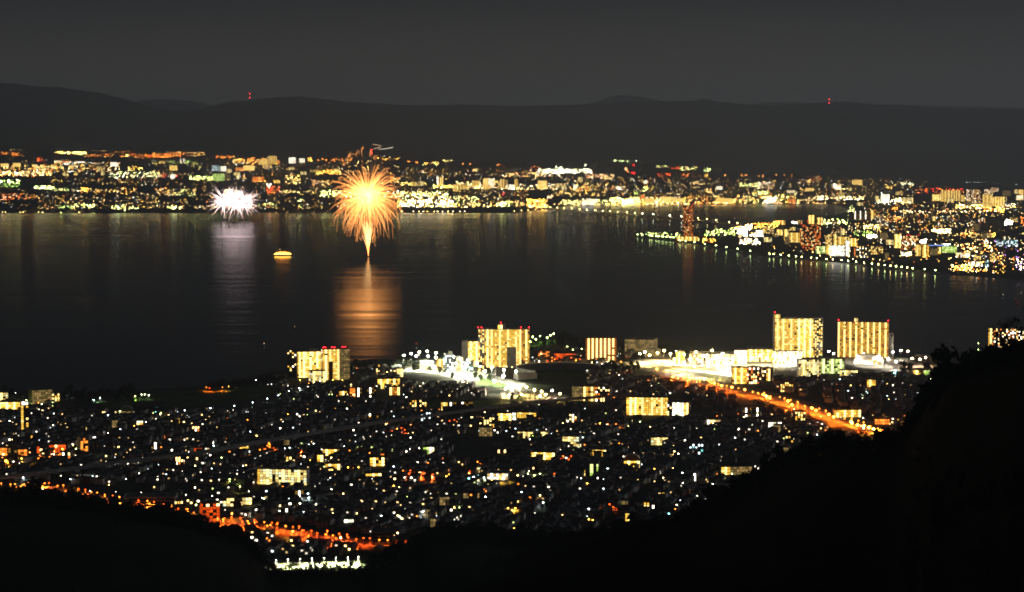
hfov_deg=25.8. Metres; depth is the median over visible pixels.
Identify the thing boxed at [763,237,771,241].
city building
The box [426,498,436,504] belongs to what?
house
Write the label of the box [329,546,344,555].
house
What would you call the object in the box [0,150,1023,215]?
land
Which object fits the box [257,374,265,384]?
broadleaf tree
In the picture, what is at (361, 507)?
house
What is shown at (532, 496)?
house
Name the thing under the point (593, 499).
house
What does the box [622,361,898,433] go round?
boulevard
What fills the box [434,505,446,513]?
house
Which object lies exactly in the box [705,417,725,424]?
supermarket
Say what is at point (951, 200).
city building
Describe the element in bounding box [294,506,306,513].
house
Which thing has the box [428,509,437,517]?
house
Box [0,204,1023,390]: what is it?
lake water
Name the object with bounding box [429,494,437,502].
house
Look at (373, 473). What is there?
market hall
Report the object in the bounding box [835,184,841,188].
city building
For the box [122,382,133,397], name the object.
broadleaf tree
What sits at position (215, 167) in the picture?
city building
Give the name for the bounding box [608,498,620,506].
house
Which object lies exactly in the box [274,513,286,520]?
house
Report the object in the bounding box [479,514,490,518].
house
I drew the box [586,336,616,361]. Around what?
apartment building
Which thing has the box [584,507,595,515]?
house
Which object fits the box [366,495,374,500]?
house
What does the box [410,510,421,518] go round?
house
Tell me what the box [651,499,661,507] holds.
house
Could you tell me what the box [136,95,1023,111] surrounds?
mountains
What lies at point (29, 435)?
apartment block
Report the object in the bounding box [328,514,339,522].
house
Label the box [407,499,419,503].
house
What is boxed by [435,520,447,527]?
house
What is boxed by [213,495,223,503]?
house
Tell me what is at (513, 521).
house
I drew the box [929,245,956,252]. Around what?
arena
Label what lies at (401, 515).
house
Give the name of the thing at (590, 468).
apartment building
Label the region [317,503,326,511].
house
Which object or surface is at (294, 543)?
house
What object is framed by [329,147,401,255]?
golden firework
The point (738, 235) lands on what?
city building
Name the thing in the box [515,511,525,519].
house
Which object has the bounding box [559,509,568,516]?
house
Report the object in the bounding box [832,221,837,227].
city building
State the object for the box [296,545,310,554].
house
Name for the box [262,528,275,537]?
house
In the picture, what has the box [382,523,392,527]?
house
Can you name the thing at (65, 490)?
foot road
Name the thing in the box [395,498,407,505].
house
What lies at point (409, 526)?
house
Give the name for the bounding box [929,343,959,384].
broadleaf tree
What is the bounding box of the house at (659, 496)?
[654,493,664,500]
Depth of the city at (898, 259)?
8502.84 m
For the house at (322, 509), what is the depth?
2230.28 m
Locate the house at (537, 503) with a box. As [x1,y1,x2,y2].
[530,500,541,508]
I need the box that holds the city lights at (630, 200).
[0,151,1022,272]
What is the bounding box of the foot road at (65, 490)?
[0,486,122,502]
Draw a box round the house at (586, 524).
[582,523,595,526]
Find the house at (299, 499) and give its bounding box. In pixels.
[290,497,301,505]
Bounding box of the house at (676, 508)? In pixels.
[668,505,679,512]
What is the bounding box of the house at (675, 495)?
[671,493,678,500]
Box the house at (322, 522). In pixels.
[315,518,326,527]
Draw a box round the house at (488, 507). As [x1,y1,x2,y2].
[480,503,493,511]
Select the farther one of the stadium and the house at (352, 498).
the stadium
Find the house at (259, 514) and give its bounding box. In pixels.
[255,510,264,518]
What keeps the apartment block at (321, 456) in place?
on the town land at (473, 445)
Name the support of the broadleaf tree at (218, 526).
on the hillside
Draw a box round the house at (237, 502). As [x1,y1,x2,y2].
[232,498,242,506]
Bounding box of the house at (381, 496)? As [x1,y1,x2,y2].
[375,495,386,502]
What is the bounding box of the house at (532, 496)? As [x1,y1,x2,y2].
[527,494,538,501]
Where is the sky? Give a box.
[0,0,1023,107]
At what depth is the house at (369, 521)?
2161.14 m
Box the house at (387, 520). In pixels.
[378,517,391,523]
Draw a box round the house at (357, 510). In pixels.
[349,506,359,514]
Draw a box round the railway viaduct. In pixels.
[0,393,633,483]
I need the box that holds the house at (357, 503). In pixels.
[347,501,359,505]
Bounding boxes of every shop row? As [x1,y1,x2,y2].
[322,446,346,455]
[347,443,374,447]
[552,351,575,358]
[832,407,860,416]
[873,416,889,424]
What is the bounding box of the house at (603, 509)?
[598,507,607,516]
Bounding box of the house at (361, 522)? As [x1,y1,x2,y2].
[355,521,367,524]
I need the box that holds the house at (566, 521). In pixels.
[560,519,569,527]
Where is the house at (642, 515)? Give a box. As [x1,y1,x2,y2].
[638,512,644,520]
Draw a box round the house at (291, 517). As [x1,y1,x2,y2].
[287,513,297,521]
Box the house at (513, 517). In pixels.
[506,515,517,523]
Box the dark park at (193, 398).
[90,384,277,409]
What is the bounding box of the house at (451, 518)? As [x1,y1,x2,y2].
[445,515,455,521]
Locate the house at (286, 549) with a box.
[280,544,294,553]
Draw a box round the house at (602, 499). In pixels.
[597,497,608,505]
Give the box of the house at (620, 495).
[612,493,623,497]
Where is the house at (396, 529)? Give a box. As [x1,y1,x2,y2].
[390,527,399,535]
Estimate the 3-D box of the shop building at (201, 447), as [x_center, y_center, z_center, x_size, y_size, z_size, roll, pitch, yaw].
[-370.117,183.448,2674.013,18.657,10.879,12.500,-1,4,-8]
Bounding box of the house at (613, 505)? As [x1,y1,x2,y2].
[606,502,617,509]
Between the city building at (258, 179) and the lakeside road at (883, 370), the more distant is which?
the city building at (258, 179)
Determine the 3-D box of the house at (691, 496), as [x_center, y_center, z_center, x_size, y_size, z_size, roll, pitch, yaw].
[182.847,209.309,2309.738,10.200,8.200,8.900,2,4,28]
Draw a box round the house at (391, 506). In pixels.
[384,503,397,508]
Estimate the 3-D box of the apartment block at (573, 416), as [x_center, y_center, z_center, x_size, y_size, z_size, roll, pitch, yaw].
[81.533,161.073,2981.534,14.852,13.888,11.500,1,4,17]
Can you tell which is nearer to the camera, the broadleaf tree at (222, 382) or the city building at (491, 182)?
the broadleaf tree at (222, 382)
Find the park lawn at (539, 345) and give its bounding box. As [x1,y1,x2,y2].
[531,340,567,348]
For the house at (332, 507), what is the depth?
2241.39 m
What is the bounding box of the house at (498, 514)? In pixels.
[494,513,507,519]
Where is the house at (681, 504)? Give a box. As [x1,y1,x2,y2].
[674,501,685,509]
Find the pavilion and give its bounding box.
[624,453,639,467]
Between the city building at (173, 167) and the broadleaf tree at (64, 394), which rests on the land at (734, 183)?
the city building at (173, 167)
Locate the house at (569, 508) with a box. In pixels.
[559,506,571,514]
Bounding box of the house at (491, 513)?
[486,511,494,517]
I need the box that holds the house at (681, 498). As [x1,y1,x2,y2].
[678,496,690,502]
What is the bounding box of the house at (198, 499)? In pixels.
[195,497,206,504]
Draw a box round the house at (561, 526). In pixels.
[555,523,564,531]
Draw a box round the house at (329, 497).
[325,495,335,503]
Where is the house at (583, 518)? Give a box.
[577,515,587,523]
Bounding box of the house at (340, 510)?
[334,507,346,513]
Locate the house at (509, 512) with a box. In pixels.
[498,510,511,515]
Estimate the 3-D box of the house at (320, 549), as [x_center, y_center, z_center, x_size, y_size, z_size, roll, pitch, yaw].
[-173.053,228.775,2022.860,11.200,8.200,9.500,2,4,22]
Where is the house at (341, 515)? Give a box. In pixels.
[334,512,345,520]
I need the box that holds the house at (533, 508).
[527,505,537,512]
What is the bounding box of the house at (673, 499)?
[663,498,675,504]
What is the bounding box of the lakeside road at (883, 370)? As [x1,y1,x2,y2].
[864,369,900,372]
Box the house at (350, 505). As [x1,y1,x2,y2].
[343,503,355,506]
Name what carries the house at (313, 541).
on the town land at (473, 445)
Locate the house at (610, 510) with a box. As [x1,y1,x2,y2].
[602,506,613,514]
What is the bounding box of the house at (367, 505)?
[362,501,369,510]
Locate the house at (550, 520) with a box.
[545,518,556,525]
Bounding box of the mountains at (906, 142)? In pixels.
[0,82,1023,184]
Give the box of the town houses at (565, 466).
[0,344,957,557]
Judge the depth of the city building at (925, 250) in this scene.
7291.93 m
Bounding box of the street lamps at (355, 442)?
[2,379,863,536]
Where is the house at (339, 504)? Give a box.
[330,503,341,506]
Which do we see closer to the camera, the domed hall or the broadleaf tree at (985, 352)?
the broadleaf tree at (985, 352)
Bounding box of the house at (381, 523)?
[374,520,385,525]
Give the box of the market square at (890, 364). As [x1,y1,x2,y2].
[845,358,933,371]
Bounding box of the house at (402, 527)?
[393,524,405,533]
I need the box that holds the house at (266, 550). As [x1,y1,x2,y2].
[258,545,271,554]
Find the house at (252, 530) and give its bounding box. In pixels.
[249,528,259,532]
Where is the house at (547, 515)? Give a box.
[541,513,552,517]
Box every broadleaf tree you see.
[1,385,8,392]
[8,388,15,396]
[25,477,45,503]
[41,488,49,502]
[61,388,68,399]
[65,384,73,398]
[66,485,82,507]
[79,494,86,508]
[86,391,92,400]
[92,391,99,399]
[99,388,105,399]
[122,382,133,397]
[129,386,139,399]
[156,502,173,523]
[206,382,211,389]
[211,521,220,533]
[218,379,225,389]
[220,524,227,538]
[228,382,234,390]
[229,524,242,542]
[245,378,252,386]
[248,539,257,553]
[254,493,260,502]
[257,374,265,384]
[267,373,271,381]
[267,494,273,502]
[275,492,280,500]
[289,490,294,498]
[391,538,405,560]
[535,335,540,344]
[541,337,546,345]
[556,333,561,342]
[560,331,568,344]
[567,334,572,345]
[576,341,581,349]
[578,338,585,345]
[618,349,623,357]
[626,510,640,535]
[771,443,786,471]
[871,429,886,452]
[873,425,889,452]
[900,360,907,370]
[907,362,913,372]
[916,381,930,405]
[922,360,930,367]
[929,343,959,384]
[979,343,994,371]
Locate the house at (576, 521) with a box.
[570,520,581,523]
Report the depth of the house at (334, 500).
2280.71 m
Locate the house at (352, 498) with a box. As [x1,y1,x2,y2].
[348,496,360,501]
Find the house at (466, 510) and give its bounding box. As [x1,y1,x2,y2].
[460,507,472,515]
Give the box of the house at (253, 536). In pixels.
[249,533,259,541]
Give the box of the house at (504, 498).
[497,496,507,500]
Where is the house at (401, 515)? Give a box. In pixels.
[395,511,407,519]
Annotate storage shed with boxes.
[79,403,101,411]
[915,354,939,361]
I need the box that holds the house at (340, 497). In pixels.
[335,495,345,501]
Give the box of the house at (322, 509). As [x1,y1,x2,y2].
[318,507,330,514]
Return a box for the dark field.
[427,398,508,410]
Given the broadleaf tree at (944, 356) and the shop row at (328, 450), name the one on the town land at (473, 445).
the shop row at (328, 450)
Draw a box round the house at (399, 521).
[390,519,403,524]
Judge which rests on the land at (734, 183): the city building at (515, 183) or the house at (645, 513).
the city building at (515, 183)
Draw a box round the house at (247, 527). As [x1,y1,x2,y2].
[244,525,255,532]
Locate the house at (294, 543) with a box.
[290,541,303,550]
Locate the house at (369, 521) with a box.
[363,519,374,523]
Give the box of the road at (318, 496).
[230,481,434,511]
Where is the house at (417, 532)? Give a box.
[413,530,422,535]
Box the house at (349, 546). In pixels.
[343,541,357,550]
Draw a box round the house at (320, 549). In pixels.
[313,545,326,554]
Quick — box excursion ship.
[272,250,291,255]
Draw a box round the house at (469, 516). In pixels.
[460,514,473,522]
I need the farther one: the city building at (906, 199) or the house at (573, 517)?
the city building at (906, 199)
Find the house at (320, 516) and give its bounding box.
[313,514,324,518]
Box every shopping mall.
[747,347,772,361]
[773,350,802,363]
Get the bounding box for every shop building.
[136,418,142,424]
[194,445,209,450]
[381,450,387,455]
[423,444,434,453]
[538,349,549,356]
[912,368,932,374]
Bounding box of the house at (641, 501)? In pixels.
[634,499,643,505]
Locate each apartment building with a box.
[0,390,7,399]
[0,399,21,408]
[0,445,6,455]
[8,442,18,458]
[18,446,26,455]
[21,400,29,429]
[35,443,47,455]
[49,442,65,452]
[76,435,89,450]
[199,499,219,522]
[223,495,234,505]
[242,494,252,504]
[257,466,309,484]
[286,453,297,464]
[287,348,296,376]
[296,349,320,377]
[309,369,325,381]
[320,346,349,379]
[336,388,347,394]
[349,385,376,396]
[374,363,382,373]
[376,376,399,388]
[389,385,399,394]
[437,357,442,369]
[440,399,473,409]
[442,405,473,413]
[443,351,453,369]
[456,355,462,371]
[461,339,477,366]
[462,359,473,371]
[477,322,529,367]
[484,415,494,426]
[498,411,512,420]
[517,410,537,417]
[572,384,611,401]
[583,460,598,475]
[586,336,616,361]
[626,395,667,414]
[667,400,690,415]
[689,441,703,454]
[731,365,761,383]
[762,366,772,380]
[767,420,781,426]
[773,314,822,356]
[781,380,793,391]
[797,357,820,376]
[821,357,844,373]
[837,317,888,357]
[861,377,878,388]
[889,332,893,357]
[988,327,1023,347]
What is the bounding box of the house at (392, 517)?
[387,516,397,520]
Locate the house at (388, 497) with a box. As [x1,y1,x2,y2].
[380,494,391,501]
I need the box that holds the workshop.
[134,402,164,410]
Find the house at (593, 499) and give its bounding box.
[586,497,597,501]
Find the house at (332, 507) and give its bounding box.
[327,505,337,513]
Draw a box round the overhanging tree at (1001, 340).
[989,307,1023,353]
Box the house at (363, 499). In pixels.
[358,497,370,501]
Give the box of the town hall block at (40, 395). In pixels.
[28,387,51,403]
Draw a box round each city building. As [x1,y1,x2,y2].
[1,163,8,166]
[96,166,104,169]
[110,162,117,165]
[169,165,177,169]
[212,165,219,170]
[213,173,224,180]
[225,174,229,179]
[235,167,243,170]
[243,165,253,169]
[253,176,263,181]
[258,159,267,164]
[268,156,276,163]
[289,157,295,162]
[439,176,442,184]
[459,184,466,189]
[472,181,479,186]
[482,184,489,188]
[483,178,487,184]
[488,178,493,187]
[501,179,505,188]
[514,179,517,188]
[538,180,546,188]
[582,200,593,204]
[642,198,653,203]
[660,196,671,202]
[672,198,684,201]
[677,236,698,240]
[716,198,731,202]
[736,233,742,237]
[756,230,763,236]
[760,182,774,188]
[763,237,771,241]
[766,197,774,202]
[766,227,773,233]
[776,229,782,234]
[784,229,788,240]
[785,236,789,243]
[788,199,795,202]
[790,232,799,241]
[808,215,814,223]
[816,245,825,253]
[817,217,822,224]
[826,234,832,244]
[826,244,830,253]
[829,245,844,255]
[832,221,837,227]
[833,234,837,244]
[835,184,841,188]
[838,236,849,244]
[845,240,849,255]
[850,238,857,245]
[852,180,862,184]
[853,211,870,218]
[857,245,868,257]
[870,210,874,218]
[870,245,882,253]
[875,215,881,221]
[880,221,888,227]
[880,232,887,239]
[881,194,889,201]
[885,252,888,259]
[886,239,893,244]
[894,233,900,247]
[901,197,912,202]
[901,235,918,249]
[915,244,921,255]
[922,244,928,257]
[930,248,937,254]
[932,194,940,200]
[934,222,942,226]
[941,190,948,201]
[946,198,953,202]
[949,190,960,200]
[956,252,969,257]
[963,202,971,205]
[966,189,980,202]
[969,260,982,266]
[971,233,992,237]
[973,224,979,230]
[974,254,980,259]
[978,217,984,222]
[982,194,991,207]
[982,233,986,239]
[984,189,992,194]
[984,238,988,245]
[985,253,988,266]
[990,187,998,191]
[990,252,997,261]
[992,196,1003,206]
[996,239,1017,246]
[1003,190,1010,195]
[1010,217,1018,221]
[1016,195,1022,199]
[1019,189,1023,194]
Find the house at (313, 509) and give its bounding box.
[308,506,317,511]
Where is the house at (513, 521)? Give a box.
[505,518,515,526]
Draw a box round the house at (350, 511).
[345,508,355,515]
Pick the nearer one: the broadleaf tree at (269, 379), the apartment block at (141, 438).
the apartment block at (141, 438)
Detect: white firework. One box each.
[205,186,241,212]
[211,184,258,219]
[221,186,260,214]
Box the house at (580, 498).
[575,496,585,503]
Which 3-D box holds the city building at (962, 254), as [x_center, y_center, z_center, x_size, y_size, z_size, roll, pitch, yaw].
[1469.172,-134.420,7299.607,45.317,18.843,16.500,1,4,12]
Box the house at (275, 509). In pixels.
[271,505,280,513]
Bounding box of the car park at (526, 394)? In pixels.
[500,389,568,402]
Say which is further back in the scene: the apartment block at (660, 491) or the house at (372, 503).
the apartment block at (660, 491)
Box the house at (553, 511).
[548,508,559,514]
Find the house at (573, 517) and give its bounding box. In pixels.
[566,515,577,519]
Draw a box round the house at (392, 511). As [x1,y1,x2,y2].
[388,508,400,515]
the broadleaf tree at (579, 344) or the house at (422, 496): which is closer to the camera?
the house at (422, 496)
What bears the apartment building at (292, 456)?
on the town land at (473, 445)
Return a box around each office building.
[625,337,657,352]
[645,347,660,356]
[676,350,684,363]
[734,348,746,363]
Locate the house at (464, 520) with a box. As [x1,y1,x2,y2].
[458,517,469,525]
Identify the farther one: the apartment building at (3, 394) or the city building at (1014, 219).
the city building at (1014, 219)
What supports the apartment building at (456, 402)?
on the town land at (473, 445)
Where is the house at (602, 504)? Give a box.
[593,502,605,508]
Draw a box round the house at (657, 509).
[651,508,662,511]
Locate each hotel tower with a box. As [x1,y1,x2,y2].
[683,204,693,235]
[800,221,820,249]
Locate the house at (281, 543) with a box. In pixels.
[271,540,283,546]
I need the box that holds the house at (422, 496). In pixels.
[417,494,425,500]
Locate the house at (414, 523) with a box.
[405,520,417,528]
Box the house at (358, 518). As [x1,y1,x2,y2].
[353,516,364,522]
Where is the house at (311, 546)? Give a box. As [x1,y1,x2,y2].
[303,543,313,552]
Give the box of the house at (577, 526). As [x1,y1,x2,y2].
[568,523,581,531]
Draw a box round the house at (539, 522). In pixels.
[529,520,542,527]
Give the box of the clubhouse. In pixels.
[397,367,402,376]
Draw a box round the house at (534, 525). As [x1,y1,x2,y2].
[526,523,538,529]
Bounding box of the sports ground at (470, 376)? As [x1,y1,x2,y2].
[404,365,528,388]
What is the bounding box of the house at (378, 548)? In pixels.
[373,544,384,552]
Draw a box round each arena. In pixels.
[854,353,883,363]
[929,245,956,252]
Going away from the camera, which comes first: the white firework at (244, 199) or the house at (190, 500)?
the house at (190, 500)
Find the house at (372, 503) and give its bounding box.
[363,500,374,508]
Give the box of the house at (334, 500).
[329,498,338,503]
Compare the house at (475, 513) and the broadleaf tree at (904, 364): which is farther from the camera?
the broadleaf tree at (904, 364)
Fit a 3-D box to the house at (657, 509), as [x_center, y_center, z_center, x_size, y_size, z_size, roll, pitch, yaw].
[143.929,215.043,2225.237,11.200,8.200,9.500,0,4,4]
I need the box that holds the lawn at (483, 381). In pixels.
[478,378,511,387]
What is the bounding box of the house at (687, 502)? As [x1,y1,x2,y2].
[680,499,689,505]
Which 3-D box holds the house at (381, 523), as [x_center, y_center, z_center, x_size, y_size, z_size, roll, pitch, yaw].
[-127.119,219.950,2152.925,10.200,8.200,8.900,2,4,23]
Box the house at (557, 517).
[551,515,561,523]
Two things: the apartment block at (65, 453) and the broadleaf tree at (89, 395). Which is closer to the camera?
the apartment block at (65, 453)
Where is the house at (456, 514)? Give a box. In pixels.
[449,512,459,520]
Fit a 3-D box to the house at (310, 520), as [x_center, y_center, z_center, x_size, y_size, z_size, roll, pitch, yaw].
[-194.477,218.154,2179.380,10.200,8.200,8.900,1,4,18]
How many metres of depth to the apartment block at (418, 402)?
3151.40 m
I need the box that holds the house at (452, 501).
[448,499,459,507]
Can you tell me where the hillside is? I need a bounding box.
[0,363,1023,591]
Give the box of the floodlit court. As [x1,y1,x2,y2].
[270,560,361,570]
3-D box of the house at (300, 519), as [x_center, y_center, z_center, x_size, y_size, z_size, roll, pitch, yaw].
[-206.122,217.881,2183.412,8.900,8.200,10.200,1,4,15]
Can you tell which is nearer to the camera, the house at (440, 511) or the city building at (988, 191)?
the house at (440, 511)
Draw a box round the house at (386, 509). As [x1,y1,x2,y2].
[378,506,389,513]
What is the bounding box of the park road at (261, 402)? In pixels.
[95,379,372,415]
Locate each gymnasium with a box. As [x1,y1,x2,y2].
[491,366,502,376]
[562,433,581,446]
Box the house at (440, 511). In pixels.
[435,508,444,515]
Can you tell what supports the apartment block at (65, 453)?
on the town land at (473, 445)
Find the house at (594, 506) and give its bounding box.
[588,505,599,510]
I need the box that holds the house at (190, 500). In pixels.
[183,496,193,504]
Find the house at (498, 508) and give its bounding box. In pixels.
[495,505,507,512]
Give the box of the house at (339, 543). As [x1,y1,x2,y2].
[331,540,342,546]
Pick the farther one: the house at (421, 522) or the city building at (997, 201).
the city building at (997, 201)
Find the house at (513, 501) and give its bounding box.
[505,499,517,503]
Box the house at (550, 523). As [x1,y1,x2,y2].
[542,521,554,529]
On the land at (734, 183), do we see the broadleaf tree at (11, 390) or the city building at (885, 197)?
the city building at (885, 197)
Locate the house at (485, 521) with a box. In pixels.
[483,519,496,524]
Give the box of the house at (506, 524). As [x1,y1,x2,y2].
[499,520,511,529]
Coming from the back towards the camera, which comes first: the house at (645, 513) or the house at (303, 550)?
the house at (645, 513)
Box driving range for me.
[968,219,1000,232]
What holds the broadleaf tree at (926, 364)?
on the town land at (473, 445)
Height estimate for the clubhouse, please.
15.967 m
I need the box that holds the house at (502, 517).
[495,514,506,519]
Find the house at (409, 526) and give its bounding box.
[401,522,412,531]
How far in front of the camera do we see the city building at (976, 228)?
9561.19 m
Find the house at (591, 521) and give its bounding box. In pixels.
[584,520,596,527]
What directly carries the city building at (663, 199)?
on the land at (734, 183)
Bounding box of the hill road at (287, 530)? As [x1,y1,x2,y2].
[174,509,387,546]
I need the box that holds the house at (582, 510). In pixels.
[574,508,584,514]
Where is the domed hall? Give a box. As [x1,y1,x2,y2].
[120,405,132,413]
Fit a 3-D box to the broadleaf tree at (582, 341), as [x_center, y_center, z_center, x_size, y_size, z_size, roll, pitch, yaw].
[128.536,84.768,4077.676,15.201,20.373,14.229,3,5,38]
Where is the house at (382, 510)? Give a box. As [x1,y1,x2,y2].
[375,507,384,515]
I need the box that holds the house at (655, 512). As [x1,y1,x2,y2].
[648,511,661,514]
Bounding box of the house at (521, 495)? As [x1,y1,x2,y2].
[514,493,525,497]
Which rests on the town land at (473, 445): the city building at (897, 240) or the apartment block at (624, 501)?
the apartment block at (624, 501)
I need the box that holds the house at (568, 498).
[562,495,573,501]
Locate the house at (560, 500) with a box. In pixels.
[555,499,567,503]
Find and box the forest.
[0,335,1023,591]
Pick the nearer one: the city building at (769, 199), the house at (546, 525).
the house at (546, 525)
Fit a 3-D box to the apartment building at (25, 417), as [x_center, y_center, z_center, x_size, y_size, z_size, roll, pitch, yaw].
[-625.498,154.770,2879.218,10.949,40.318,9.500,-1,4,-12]
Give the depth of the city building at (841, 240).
8027.25 m
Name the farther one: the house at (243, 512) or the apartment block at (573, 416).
the apartment block at (573, 416)
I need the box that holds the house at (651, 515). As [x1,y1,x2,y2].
[648,514,658,518]
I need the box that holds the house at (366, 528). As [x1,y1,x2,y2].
[360,524,373,533]
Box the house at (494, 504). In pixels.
[486,502,497,510]
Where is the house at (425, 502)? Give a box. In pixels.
[420,500,432,506]
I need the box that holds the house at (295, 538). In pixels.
[289,536,301,544]
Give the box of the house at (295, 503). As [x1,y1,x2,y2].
[287,500,298,506]
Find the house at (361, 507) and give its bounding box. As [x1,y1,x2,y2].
[356,504,364,512]
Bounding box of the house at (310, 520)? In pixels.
[306,516,317,524]
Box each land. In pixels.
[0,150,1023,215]
[0,340,984,580]
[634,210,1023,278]
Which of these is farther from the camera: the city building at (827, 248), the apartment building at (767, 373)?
the city building at (827, 248)
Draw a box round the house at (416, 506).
[410,505,420,510]
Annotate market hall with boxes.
[364,470,381,476]
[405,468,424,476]
[487,470,509,479]
[840,368,857,375]
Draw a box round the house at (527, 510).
[519,507,531,515]
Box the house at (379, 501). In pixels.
[374,497,384,505]
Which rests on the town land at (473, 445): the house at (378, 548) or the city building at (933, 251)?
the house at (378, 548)
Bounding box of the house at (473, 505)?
[466,503,478,508]
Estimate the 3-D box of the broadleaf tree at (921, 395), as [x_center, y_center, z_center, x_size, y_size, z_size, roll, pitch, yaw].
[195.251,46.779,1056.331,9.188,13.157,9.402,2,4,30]
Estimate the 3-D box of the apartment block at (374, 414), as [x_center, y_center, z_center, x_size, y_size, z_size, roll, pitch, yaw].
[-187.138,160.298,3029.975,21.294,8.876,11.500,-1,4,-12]
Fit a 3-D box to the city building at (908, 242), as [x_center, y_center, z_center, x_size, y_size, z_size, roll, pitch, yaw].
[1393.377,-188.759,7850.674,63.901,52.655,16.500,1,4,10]
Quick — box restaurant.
[325,460,341,469]
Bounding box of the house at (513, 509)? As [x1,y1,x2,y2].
[509,506,520,513]
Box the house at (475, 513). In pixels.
[471,510,483,517]
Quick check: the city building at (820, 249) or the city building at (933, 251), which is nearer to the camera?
the city building at (933, 251)
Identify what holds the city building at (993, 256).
on the city at (898, 259)
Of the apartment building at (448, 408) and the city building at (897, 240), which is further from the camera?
the city building at (897, 240)
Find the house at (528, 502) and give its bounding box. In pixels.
[520,500,530,506]
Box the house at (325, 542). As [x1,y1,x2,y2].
[317,538,332,547]
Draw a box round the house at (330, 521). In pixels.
[323,516,334,524]
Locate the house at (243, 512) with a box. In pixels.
[239,509,250,517]
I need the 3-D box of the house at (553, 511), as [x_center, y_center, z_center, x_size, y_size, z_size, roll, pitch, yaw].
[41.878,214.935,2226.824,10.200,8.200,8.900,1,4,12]
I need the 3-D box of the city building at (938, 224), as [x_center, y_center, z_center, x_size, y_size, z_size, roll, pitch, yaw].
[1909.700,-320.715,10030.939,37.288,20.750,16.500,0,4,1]
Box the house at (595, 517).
[589,516,600,524]
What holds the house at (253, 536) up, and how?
on the town land at (473, 445)
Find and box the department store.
[689,351,737,363]
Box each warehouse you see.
[123,492,177,506]
[373,527,393,545]
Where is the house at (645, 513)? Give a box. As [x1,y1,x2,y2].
[636,511,647,517]
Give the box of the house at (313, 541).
[305,537,317,545]
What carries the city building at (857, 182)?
on the land at (734, 183)
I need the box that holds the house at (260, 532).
[254,530,266,534]
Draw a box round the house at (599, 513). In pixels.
[593,511,604,519]
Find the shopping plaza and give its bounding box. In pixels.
[637,353,772,375]
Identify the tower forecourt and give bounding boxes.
[771,357,807,366]
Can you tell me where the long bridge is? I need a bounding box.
[554,208,745,226]
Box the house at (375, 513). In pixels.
[369,510,381,517]
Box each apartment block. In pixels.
[25,433,33,438]
[52,391,59,400]
[59,449,72,458]
[67,484,79,490]
[90,441,93,449]
[109,418,117,427]
[136,434,152,443]
[151,439,159,448]
[171,497,186,506]
[175,453,189,464]
[191,423,199,430]
[196,454,206,459]
[228,456,238,464]
[281,439,289,444]
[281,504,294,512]
[292,487,310,497]
[305,444,323,451]
[317,452,325,461]
[342,464,348,469]
[342,515,354,522]
[368,411,381,417]
[369,454,384,466]
[409,398,426,406]
[421,410,437,420]
[423,506,433,516]
[430,515,439,526]
[438,493,449,504]
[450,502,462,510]
[463,489,479,498]
[477,464,489,472]
[479,425,492,435]
[496,446,512,452]
[508,410,515,419]
[531,464,541,471]
[532,479,547,489]
[567,412,579,421]
[592,447,610,456]
[616,451,627,459]
[620,497,628,504]
[644,496,652,507]
[650,435,667,444]
[652,501,660,507]
[655,489,665,497]
[690,470,699,480]
[741,405,758,416]
[773,422,780,431]
[783,444,790,450]
[784,433,796,441]
[795,409,806,419]
[857,422,865,432]
[889,418,896,424]
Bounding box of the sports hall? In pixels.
[420,359,433,369]
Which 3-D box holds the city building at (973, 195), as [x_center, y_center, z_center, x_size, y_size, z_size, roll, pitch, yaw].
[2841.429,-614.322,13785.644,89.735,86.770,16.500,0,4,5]
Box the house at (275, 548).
[265,543,280,552]
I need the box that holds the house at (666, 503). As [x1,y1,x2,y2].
[662,500,672,507]
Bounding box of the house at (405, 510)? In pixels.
[401,509,411,517]
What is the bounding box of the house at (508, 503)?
[500,501,510,508]
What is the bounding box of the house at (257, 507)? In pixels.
[253,505,264,513]
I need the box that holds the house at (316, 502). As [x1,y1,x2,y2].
[313,500,323,507]
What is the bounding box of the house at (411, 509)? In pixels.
[406,507,417,510]
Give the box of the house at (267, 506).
[262,503,271,511]
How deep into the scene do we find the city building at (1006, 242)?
8089.91 m
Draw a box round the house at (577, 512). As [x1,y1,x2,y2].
[571,510,581,516]
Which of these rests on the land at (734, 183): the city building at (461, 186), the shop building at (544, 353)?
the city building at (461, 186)
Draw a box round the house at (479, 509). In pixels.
[473,508,484,513]
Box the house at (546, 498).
[540,494,551,502]
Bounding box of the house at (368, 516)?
[361,513,372,518]
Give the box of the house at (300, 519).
[295,515,305,523]
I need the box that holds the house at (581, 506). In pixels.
[577,505,587,508]
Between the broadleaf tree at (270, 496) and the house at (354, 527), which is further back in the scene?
the broadleaf tree at (270, 496)
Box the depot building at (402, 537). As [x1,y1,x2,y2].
[395,534,407,542]
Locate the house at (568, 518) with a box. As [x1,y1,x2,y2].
[560,517,572,524]
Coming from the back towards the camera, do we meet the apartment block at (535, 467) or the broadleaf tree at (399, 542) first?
the apartment block at (535, 467)
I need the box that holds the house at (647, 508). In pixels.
[639,506,649,514]
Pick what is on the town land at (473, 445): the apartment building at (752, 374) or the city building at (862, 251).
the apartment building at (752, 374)
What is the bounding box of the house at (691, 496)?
[684,495,694,501]
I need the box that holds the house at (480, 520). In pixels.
[471,518,483,524]
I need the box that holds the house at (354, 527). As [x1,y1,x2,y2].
[349,523,360,531]
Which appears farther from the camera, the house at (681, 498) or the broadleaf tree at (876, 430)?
the house at (681, 498)
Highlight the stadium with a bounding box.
[513,361,600,379]
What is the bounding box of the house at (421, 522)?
[413,518,424,526]
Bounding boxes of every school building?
[517,429,534,437]
[531,449,556,459]
[538,429,549,435]
[718,462,752,474]
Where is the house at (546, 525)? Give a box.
[543,523,551,532]
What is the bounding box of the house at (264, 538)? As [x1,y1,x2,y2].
[258,533,271,542]

